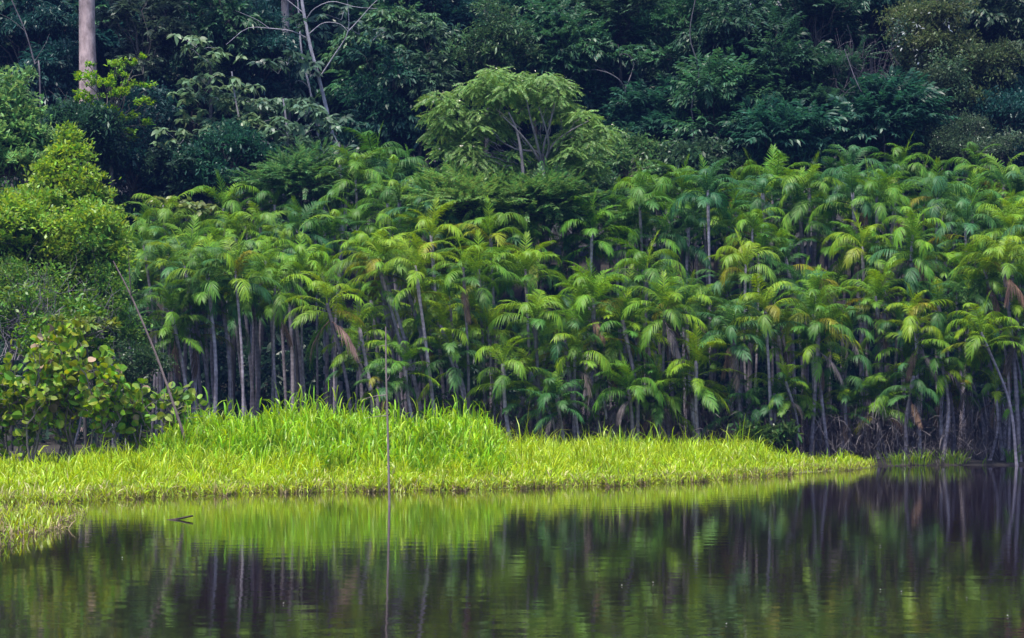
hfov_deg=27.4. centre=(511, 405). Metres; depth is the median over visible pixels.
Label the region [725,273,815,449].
palm tree
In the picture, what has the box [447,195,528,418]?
palm tree
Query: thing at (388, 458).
water stick
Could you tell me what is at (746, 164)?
palm tree
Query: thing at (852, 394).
palm tree
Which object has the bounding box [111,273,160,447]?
palm tree
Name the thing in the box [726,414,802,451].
round leaf bush
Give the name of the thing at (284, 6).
tall tree
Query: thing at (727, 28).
forest tree
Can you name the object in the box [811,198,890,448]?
palm tree
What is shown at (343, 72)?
forest tree
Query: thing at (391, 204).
palm tree
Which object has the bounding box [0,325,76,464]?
round leaved shrub
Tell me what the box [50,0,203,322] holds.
forest tree
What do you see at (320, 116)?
slender tree
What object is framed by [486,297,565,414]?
palm tree
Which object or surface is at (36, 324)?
leafy shrub
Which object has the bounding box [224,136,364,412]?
feathery sapling
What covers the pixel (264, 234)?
forest tree
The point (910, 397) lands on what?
palm tree
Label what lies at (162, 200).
slender tree
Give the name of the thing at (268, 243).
palm tree
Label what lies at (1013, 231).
palm tree
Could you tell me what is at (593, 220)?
palm tree
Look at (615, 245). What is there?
palm tree
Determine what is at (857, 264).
palm tree
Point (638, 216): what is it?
forest tree
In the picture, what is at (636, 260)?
palm tree
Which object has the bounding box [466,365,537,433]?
palm tree
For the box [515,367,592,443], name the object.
palm tree
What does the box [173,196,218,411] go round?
slender tree
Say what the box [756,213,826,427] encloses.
palm tree
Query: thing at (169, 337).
palm tree
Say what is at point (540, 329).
palm tree
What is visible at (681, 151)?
tree
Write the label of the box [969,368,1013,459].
palm tree
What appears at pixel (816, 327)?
palm tree
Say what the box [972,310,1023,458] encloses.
palm tree
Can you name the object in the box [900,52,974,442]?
forest tree
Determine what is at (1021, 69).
forest tree
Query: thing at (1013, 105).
forest tree
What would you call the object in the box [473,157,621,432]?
feathery sapling
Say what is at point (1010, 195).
palm tree
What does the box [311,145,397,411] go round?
palm tree
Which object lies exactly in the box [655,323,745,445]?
palm tree
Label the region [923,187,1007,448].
palm tree
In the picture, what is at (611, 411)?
palm tree
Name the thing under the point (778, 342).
palm tree
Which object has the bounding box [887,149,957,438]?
palm tree
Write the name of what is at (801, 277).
palm tree
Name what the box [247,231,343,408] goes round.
palm tree
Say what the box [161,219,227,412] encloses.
palm tree
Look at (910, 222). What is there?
palm tree
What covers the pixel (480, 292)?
palm tree
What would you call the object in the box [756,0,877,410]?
forest tree
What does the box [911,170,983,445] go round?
palm tree
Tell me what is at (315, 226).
palm tree
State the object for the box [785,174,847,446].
palm tree
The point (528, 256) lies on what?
palm tree
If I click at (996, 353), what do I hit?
palm tree
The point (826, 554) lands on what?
water
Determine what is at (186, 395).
round leaved shrub
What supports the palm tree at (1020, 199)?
on the forest floor
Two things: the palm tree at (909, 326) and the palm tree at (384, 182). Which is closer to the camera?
the palm tree at (909, 326)
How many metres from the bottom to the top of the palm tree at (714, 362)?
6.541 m
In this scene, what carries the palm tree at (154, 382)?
on the forest floor
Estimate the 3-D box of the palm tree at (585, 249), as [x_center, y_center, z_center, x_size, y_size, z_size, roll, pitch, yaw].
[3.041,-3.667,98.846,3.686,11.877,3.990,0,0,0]
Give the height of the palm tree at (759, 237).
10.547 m
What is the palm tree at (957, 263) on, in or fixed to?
on the forest floor
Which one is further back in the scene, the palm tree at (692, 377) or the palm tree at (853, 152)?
the palm tree at (853, 152)
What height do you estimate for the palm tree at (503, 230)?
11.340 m
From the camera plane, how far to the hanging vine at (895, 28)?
109.91 m
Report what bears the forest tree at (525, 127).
on the forest floor
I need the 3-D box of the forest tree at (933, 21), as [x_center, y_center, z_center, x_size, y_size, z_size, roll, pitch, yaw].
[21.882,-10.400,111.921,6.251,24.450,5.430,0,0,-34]
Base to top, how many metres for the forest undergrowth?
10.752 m
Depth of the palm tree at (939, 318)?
90.56 m
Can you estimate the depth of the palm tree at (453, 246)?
105.52 m
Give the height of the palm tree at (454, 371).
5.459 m
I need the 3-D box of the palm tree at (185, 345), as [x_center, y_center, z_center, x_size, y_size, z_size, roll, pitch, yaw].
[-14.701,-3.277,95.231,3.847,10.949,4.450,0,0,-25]
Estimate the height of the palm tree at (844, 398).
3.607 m
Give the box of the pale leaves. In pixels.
[898,12,955,63]
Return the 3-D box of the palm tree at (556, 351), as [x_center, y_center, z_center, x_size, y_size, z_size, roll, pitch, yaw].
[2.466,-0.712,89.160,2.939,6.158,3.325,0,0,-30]
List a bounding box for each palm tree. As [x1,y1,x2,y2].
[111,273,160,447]
[116,224,163,375]
[116,290,164,448]
[120,199,181,438]
[122,217,175,436]
[122,254,160,449]
[124,247,184,413]
[125,188,217,410]
[133,233,188,422]
[133,233,197,434]
[136,287,205,420]
[137,281,213,418]
[142,224,234,414]
[144,214,237,383]
[147,221,219,414]
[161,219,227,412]
[163,232,256,415]
[163,285,234,416]
[166,269,233,417]
[176,170,261,417]
[177,219,248,404]
[177,255,265,419]
[188,228,284,420]
[198,211,277,419]
[210,193,263,390]
[215,248,301,418]
[220,169,295,413]
[221,201,300,409]
[223,223,310,414]
[223,291,268,419]
[232,251,325,415]
[240,176,306,408]
[245,222,323,410]
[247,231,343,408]
[257,195,332,406]
[259,185,329,394]
[261,255,331,406]
[276,171,340,411]
[280,197,352,411]
[283,261,373,413]
[289,244,354,415]
[299,159,363,417]
[305,204,365,411]
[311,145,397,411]
[313,145,384,412]
[319,295,400,415]
[322,195,392,418]
[324,226,408,417]
[325,324,387,413]
[327,281,408,412]
[338,229,426,419]
[339,121,418,413]
[348,211,436,381]
[349,149,427,422]
[350,170,421,410]
[350,235,415,417]
[352,268,411,418]
[352,353,416,416]
[358,171,440,420]
[360,166,423,414]
[361,335,440,417]
[363,232,466,416]
[364,228,431,409]
[377,280,458,417]
[380,145,436,410]
[380,172,475,403]
[382,303,450,403]
[393,378,476,421]
[395,165,462,406]
[395,197,474,406]
[401,230,482,405]
[403,290,489,404]
[409,316,480,410]
[410,265,497,413]
[411,328,498,414]
[421,213,487,395]
[422,283,479,409]
[423,215,497,407]
[426,387,488,418]
[427,230,500,413]
[434,280,504,405]
[436,229,526,418]
[446,309,515,429]
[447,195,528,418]
[449,160,491,410]
[450,173,542,424]
[454,224,551,431]
[457,206,533,336]
[458,297,524,428]
[461,212,559,404]
[465,336,552,442]
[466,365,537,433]
[469,260,530,437]
[480,230,571,440]
[486,288,583,440]
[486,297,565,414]
[487,339,564,434]
[488,209,569,401]
[490,369,564,438]
[494,347,569,443]
[500,214,563,390]
[509,165,593,359]
[510,318,581,435]
[515,311,569,440]
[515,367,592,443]
[521,167,606,323]
[521,244,605,407]
[521,399,585,442]
[527,317,602,439]
[528,314,619,440]
[543,218,614,408]
[544,281,615,438]
[548,185,640,438]
[548,355,598,436]
[549,301,627,441]
[552,410,627,441]
[554,256,637,439]
[555,265,624,440]
[568,291,669,440]
[578,176,648,439]
[578,200,659,326]
[579,360,648,438]
[581,295,658,441]
[583,167,618,431]
[583,343,648,434]
[592,353,672,446]
[593,187,646,397]
[595,164,685,439]
[602,158,691,433]
[602,264,661,439]
[605,230,686,437]
[606,201,693,376]
[606,371,659,441]
[611,171,702,395]
[613,270,707,442]
[617,350,706,442]
[623,204,701,417]
[623,268,700,437]
[626,323,691,443]
[630,355,693,443]
[636,262,704,443]
[643,154,713,397]
[651,269,725,441]
[652,270,733,442]
[655,209,722,442]
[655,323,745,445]
[660,174,724,373]
[668,187,745,323]
[669,154,757,402]
[671,341,719,420]
[675,182,748,432]
[677,316,752,439]
[682,269,757,438]
[684,259,764,436]
[690,191,760,421]
[691,295,779,425]
[692,378,760,441]
[695,168,790,400]
[698,296,760,437]
[701,228,780,416]
[715,196,798,376]
[717,147,780,389]
[720,224,796,426]
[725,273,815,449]
[725,379,786,426]
[726,162,800,423]
[728,144,825,429]
[736,307,782,422]
[742,372,817,447]
[747,305,814,455]
[748,302,807,456]
[753,166,836,449]
[754,224,821,452]
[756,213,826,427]
[761,162,835,427]
[761,354,823,454]
[762,287,853,456]
[769,151,849,449]
[769,257,842,452]
[771,288,862,457]
[773,264,851,451]
[783,375,853,457]
[784,313,855,457]
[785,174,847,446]
[790,210,860,432]
[791,244,873,453]
[794,156,870,439]
[797,330,898,453]
[808,156,892,450]
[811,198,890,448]
[815,379,869,455]
[818,144,886,439]
[819,156,907,438]
[822,212,898,455]
[824,297,882,457]
[827,221,888,440]
[836,258,925,457]
[838,362,923,457]
[843,372,913,458]
[847,226,936,441]
[848,163,911,394]
[850,271,910,457]
[859,217,954,453]
[860,154,933,414]
[860,330,953,457]
[862,165,941,413]
[865,129,936,428]
[868,297,935,455]
[872,196,965,455]
[874,283,956,457]
[880,346,945,459]
[882,226,955,382]
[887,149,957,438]
[893,156,976,450]
[893,274,988,433]
[903,331,973,459]
[904,353,986,456]
[910,310,974,366]
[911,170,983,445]
[913,354,978,450]
[916,235,979,450]
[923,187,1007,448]
[926,177,1005,446]
[926,242,1013,426]
[930,265,1004,459]
[935,167,1006,443]
[941,292,1023,465]
[942,141,1014,429]
[942,226,1021,453]
[946,240,1023,461]
[948,341,993,459]
[950,182,1022,348]
[952,319,1017,458]
[953,221,1023,461]
[956,152,1023,444]
[958,329,1023,447]
[962,253,1023,459]
[962,302,1023,454]
[965,281,1023,377]
[967,226,1023,412]
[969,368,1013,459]
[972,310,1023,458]
[973,175,1023,292]
[974,156,1023,397]
[974,189,1023,446]
[995,382,1023,423]
[996,196,1023,236]
[998,225,1023,288]
[999,191,1023,236]
[1014,224,1023,288]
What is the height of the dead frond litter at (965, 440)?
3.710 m
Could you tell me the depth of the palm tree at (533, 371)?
92.61 m
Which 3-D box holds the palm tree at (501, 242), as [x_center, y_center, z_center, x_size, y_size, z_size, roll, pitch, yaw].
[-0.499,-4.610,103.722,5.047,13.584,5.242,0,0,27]
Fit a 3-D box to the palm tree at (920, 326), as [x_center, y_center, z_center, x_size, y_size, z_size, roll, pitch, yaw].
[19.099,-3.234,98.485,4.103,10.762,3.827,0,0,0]
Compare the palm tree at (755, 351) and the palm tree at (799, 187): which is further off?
the palm tree at (799, 187)
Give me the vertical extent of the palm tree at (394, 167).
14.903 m
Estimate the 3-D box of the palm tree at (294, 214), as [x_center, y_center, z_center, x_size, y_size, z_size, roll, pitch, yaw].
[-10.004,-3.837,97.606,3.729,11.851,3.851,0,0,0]
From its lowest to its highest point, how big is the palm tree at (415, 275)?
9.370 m
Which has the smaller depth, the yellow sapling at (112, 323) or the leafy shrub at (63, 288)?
the yellow sapling at (112, 323)
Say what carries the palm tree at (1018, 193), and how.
on the forest floor
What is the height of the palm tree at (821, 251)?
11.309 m
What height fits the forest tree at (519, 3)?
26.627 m
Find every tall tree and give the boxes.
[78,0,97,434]
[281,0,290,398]
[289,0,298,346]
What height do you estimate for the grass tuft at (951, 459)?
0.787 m
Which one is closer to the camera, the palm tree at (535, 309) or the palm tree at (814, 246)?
the palm tree at (535, 309)
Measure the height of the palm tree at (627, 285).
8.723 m
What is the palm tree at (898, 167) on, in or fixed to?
on the forest floor
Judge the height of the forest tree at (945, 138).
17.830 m
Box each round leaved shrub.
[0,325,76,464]
[0,352,20,461]
[10,317,96,461]
[59,337,142,457]
[115,378,168,455]
[156,381,207,434]
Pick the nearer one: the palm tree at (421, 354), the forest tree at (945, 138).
the palm tree at (421, 354)
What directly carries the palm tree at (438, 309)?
on the forest floor
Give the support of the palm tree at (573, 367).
on the forest floor
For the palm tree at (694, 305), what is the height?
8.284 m
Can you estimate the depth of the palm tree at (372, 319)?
93.70 m
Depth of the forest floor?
144.74 m
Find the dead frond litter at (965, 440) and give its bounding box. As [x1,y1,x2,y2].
[380,385,1023,464]
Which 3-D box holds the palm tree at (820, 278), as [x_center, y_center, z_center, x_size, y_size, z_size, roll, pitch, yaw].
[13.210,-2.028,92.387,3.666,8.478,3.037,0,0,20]
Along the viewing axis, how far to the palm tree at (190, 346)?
102.55 m
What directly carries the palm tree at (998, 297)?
on the forest floor
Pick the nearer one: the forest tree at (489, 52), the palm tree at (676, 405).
the palm tree at (676, 405)
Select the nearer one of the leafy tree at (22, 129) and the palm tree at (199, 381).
the leafy tree at (22, 129)
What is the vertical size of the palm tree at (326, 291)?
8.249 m
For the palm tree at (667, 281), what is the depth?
93.57 m
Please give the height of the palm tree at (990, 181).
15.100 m
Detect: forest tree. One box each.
[0,0,95,376]
[0,0,140,191]
[0,0,190,190]
[2,35,97,423]
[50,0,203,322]
[72,52,157,446]
[87,76,185,440]
[95,0,195,412]
[98,0,274,305]
[119,0,215,332]
[127,135,224,412]
[143,0,281,410]
[160,113,287,414]
[184,0,364,357]
[197,0,397,354]
[207,0,317,409]
[257,139,268,310]
[291,0,505,379]
[317,0,457,409]
[325,110,409,415]
[331,30,461,412]
[365,0,486,403]
[375,17,466,387]
[385,3,506,348]
[403,0,559,294]
[437,0,552,415]
[452,0,584,378]
[470,0,556,342]
[477,0,629,430]
[510,3,676,373]
[536,15,653,424]
[545,0,680,387]
[558,0,675,312]
[583,0,692,353]
[595,70,721,394]
[627,0,744,425]
[654,44,783,431]
[667,0,803,432]
[695,0,908,347]
[704,5,847,416]
[716,91,858,426]
[728,82,801,296]
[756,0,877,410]
[776,34,888,411]
[802,0,931,385]
[810,42,924,351]
[819,80,846,302]
[827,65,963,445]
[835,0,996,365]
[871,0,984,433]
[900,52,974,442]
[900,105,1023,445]
[907,28,1023,439]
[912,2,1019,346]
[940,0,1023,426]
[942,160,950,323]
[958,65,1023,430]
[993,59,1023,145]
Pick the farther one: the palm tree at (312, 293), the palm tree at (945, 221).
the palm tree at (945, 221)
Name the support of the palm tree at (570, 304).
on the forest floor
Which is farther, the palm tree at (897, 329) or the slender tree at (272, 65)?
the slender tree at (272, 65)
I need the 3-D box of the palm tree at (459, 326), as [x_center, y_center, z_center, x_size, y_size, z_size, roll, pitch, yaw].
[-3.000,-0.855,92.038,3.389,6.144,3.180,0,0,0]
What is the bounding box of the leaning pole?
[113,250,186,443]
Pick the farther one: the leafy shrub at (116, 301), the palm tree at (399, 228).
the palm tree at (399, 228)
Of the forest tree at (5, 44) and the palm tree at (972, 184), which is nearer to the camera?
the palm tree at (972, 184)
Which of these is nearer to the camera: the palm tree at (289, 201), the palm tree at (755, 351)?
the palm tree at (755, 351)
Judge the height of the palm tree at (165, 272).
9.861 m
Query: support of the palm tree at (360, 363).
on the forest floor
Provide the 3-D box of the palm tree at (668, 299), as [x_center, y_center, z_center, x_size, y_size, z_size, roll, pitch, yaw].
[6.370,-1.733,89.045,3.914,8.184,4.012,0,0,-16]
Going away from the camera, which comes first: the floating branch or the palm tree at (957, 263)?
the floating branch
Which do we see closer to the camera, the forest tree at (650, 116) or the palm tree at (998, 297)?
the palm tree at (998, 297)
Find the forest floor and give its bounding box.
[0,125,1023,464]
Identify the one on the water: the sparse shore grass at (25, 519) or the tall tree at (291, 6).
the sparse shore grass at (25, 519)
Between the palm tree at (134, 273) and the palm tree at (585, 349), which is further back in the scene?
the palm tree at (134, 273)
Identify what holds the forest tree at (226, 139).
on the forest floor
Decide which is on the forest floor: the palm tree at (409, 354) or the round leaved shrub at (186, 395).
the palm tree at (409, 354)
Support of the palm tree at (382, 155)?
on the forest floor
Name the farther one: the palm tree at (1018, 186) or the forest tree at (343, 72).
the forest tree at (343, 72)
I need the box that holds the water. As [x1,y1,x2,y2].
[0,465,1023,637]
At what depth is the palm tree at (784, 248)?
95.83 m
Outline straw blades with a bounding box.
[1,440,869,499]
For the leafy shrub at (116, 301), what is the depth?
85.42 m
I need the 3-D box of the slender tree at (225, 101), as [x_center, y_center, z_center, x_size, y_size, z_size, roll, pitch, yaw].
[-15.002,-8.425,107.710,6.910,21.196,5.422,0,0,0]
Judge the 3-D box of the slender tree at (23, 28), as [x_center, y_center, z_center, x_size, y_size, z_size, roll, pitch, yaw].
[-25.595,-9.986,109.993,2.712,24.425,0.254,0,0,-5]
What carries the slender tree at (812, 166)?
on the forest floor
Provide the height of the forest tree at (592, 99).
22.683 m
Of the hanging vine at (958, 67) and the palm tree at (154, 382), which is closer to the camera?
the palm tree at (154, 382)
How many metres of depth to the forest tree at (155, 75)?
126.70 m
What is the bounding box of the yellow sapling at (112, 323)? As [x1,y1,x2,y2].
[49,312,121,450]
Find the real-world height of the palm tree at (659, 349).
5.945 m
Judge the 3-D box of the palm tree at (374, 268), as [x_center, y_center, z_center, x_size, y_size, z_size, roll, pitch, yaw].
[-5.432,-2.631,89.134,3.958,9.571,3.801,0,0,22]
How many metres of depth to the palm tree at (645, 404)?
89.79 m
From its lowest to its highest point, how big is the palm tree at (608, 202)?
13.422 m
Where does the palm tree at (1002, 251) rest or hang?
on the forest floor
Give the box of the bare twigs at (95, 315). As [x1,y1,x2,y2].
[32,276,152,370]
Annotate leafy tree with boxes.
[0,62,66,450]
[0,178,82,450]
[17,120,123,448]
[38,96,132,447]
[42,189,143,452]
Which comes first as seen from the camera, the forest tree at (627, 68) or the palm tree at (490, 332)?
the palm tree at (490, 332)
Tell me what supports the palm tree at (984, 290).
on the forest floor
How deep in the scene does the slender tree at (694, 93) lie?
107.97 m
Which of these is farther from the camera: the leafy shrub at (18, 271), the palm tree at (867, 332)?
the palm tree at (867, 332)
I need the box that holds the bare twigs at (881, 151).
[821,24,898,162]
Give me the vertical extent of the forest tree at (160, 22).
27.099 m
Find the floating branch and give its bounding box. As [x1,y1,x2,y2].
[167,515,192,519]
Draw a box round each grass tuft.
[604,428,630,447]
[866,447,919,465]
[903,447,943,464]
[928,448,986,464]
[1001,442,1023,462]
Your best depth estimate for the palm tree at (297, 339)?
94.06 m
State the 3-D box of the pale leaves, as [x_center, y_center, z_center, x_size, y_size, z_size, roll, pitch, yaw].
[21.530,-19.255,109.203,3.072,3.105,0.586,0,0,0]
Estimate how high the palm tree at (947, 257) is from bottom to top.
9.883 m
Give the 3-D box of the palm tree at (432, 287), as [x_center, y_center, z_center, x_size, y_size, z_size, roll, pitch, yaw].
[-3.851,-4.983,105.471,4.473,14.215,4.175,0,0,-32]
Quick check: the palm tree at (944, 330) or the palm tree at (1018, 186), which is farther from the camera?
the palm tree at (1018, 186)
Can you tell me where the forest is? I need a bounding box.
[1,12,1023,266]
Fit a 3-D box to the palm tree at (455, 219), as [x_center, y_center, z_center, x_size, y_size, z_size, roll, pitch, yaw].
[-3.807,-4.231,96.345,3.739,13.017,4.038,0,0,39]
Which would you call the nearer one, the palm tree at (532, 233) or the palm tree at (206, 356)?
the palm tree at (206, 356)
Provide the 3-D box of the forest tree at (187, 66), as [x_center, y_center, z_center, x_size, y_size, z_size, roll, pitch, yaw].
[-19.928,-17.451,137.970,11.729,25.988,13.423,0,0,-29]
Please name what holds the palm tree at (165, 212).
on the forest floor
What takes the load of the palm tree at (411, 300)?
on the forest floor
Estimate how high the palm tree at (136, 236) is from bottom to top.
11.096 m
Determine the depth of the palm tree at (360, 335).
88.02 m
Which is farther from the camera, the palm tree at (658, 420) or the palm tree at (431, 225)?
the palm tree at (431, 225)
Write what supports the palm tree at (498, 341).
on the forest floor
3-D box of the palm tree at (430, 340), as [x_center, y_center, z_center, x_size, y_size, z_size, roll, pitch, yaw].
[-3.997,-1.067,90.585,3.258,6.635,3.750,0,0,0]
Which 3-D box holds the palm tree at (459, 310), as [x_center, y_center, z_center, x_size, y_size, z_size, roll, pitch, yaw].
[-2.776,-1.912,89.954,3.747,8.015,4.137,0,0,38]
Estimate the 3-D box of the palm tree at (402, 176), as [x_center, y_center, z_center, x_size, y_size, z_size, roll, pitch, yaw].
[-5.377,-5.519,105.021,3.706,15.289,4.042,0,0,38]
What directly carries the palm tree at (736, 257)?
on the forest floor
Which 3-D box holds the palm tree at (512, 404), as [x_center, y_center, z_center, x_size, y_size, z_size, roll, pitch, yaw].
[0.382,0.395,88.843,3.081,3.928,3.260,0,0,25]
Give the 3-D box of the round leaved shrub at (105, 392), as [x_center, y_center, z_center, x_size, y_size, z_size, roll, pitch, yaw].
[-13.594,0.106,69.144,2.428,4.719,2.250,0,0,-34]
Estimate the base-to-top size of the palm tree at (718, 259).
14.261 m
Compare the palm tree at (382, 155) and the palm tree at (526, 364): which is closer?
the palm tree at (526, 364)
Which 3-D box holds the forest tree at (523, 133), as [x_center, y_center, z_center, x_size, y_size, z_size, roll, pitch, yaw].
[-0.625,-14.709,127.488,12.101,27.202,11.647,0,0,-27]
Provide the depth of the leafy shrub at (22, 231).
86.37 m
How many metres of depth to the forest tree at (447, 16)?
120.85 m
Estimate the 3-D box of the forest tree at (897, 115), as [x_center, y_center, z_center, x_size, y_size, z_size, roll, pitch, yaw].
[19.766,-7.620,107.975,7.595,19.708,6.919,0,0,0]
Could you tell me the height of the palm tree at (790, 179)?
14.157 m
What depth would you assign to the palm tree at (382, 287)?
88.01 m
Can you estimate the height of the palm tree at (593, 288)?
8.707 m
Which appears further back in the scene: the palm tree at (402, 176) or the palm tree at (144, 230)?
the palm tree at (402, 176)
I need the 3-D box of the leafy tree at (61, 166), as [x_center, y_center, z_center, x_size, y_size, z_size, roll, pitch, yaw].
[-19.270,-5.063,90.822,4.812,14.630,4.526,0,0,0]
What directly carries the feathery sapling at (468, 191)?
on the forest floor
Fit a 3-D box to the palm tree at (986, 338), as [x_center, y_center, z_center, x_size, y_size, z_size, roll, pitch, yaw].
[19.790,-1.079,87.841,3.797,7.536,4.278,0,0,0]
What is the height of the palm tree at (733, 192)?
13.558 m
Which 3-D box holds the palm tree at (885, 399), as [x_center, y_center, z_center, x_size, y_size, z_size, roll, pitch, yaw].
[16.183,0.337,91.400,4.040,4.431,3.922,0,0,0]
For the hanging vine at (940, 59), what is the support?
hanging from the forest tree at (932, 77)
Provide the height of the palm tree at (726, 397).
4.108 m
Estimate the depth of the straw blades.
63.29 m
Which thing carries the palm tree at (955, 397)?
on the forest floor
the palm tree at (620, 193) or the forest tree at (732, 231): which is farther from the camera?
the forest tree at (732, 231)
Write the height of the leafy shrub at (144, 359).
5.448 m
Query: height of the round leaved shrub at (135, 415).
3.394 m
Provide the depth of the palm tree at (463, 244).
95.97 m
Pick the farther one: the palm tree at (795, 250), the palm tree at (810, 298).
the palm tree at (795, 250)
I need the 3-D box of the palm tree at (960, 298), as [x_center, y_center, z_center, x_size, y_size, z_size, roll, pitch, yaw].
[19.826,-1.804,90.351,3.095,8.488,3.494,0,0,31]
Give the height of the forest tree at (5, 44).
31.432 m
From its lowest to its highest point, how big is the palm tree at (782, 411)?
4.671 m
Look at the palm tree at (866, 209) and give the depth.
96.95 m
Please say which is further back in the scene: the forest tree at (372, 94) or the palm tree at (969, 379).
the forest tree at (372, 94)
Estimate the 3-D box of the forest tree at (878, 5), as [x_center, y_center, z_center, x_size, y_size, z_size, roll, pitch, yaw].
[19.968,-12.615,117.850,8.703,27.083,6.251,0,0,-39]
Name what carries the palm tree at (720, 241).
on the forest floor
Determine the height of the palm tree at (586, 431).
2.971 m
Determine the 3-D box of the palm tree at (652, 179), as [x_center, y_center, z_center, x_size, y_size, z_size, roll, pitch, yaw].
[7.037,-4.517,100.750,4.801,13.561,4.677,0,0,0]
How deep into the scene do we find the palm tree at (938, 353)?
89.68 m
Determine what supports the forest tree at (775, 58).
on the forest floor
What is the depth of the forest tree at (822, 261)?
145.48 m
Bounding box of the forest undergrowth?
[0,292,1023,446]
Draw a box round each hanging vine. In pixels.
[881,13,913,77]
[923,42,955,113]
[943,51,974,114]
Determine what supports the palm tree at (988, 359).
on the forest floor
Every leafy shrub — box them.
[0,180,44,315]
[0,250,88,438]
[8,293,113,452]
[14,235,133,453]
[64,227,154,445]
[88,333,181,447]
[103,182,153,249]
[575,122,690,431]
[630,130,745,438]
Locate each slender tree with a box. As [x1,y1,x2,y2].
[1,0,48,443]
[145,195,179,388]
[150,33,280,351]
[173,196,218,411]
[226,0,394,415]
[237,96,341,311]
[248,0,325,411]
[536,40,662,297]
[689,0,713,321]
[749,1,828,280]
[843,49,894,425]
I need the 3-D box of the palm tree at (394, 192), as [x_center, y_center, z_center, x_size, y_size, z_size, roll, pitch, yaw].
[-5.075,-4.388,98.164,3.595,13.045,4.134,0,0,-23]
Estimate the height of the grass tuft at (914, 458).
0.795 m
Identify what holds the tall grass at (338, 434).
on the mud bank
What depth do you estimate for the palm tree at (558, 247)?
105.10 m
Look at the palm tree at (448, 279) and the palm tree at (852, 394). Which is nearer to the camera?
the palm tree at (448, 279)
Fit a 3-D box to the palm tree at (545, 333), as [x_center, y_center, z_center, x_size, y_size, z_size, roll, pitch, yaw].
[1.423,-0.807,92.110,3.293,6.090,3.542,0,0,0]
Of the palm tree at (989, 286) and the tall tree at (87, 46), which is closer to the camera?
the palm tree at (989, 286)
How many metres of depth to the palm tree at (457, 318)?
93.45 m
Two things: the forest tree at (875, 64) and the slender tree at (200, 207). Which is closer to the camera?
the slender tree at (200, 207)
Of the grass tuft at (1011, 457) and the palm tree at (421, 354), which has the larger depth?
the palm tree at (421, 354)
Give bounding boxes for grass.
[0,462,874,545]
[127,378,516,475]
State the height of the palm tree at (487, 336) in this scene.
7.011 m
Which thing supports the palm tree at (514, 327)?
on the forest floor
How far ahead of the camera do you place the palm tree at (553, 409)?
90.93 m
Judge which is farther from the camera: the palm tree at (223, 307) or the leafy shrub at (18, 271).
the palm tree at (223, 307)
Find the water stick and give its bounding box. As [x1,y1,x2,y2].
[362,327,390,504]
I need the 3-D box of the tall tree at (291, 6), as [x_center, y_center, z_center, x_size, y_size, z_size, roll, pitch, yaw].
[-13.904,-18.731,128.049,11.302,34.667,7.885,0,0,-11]
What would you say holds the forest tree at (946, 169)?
on the forest floor
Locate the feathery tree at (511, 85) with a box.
[411,65,626,431]
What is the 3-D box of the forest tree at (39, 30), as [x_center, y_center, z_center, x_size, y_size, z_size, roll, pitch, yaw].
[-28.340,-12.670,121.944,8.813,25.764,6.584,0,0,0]
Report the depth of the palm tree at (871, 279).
91.75 m
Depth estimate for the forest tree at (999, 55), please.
109.82 m
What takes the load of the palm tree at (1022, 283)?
on the forest floor
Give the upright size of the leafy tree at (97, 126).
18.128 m
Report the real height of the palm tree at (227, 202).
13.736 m
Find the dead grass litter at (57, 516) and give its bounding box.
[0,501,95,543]
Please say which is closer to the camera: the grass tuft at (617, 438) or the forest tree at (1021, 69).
the grass tuft at (617, 438)
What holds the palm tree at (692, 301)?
on the forest floor
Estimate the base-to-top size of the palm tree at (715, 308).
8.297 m
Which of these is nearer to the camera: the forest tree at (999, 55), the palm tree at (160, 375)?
the palm tree at (160, 375)
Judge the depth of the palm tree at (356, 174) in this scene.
102.17 m
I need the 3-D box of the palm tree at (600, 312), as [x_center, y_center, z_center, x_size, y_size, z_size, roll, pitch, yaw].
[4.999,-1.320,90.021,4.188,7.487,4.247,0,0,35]
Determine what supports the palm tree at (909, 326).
on the forest floor
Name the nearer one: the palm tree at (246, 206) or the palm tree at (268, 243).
the palm tree at (268, 243)
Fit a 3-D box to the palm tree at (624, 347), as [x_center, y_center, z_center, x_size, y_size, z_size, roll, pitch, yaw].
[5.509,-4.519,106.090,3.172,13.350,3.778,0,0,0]
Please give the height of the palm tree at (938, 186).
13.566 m
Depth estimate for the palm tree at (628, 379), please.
87.96 m
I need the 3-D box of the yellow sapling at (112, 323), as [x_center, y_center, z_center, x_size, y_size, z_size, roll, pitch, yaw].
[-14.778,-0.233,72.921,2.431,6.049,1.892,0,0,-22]
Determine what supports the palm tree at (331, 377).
on the forest floor
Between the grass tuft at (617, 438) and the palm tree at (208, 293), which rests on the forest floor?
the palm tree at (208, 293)
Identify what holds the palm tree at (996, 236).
on the forest floor
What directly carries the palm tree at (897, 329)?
on the forest floor
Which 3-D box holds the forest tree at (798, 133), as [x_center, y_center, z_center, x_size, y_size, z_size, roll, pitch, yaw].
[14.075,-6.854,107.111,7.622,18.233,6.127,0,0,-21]
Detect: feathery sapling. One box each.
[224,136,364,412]
[401,155,562,408]
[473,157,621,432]
[536,148,623,379]
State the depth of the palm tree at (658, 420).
88.77 m
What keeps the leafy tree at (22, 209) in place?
on the forest floor
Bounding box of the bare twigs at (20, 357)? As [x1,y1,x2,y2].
[0,241,91,367]
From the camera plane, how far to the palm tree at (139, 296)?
96.82 m
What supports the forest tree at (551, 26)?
on the forest floor
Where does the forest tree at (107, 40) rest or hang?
on the forest floor
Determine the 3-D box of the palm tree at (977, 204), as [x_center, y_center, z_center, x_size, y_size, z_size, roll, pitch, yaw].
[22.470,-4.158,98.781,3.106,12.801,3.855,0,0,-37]
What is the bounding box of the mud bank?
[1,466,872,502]

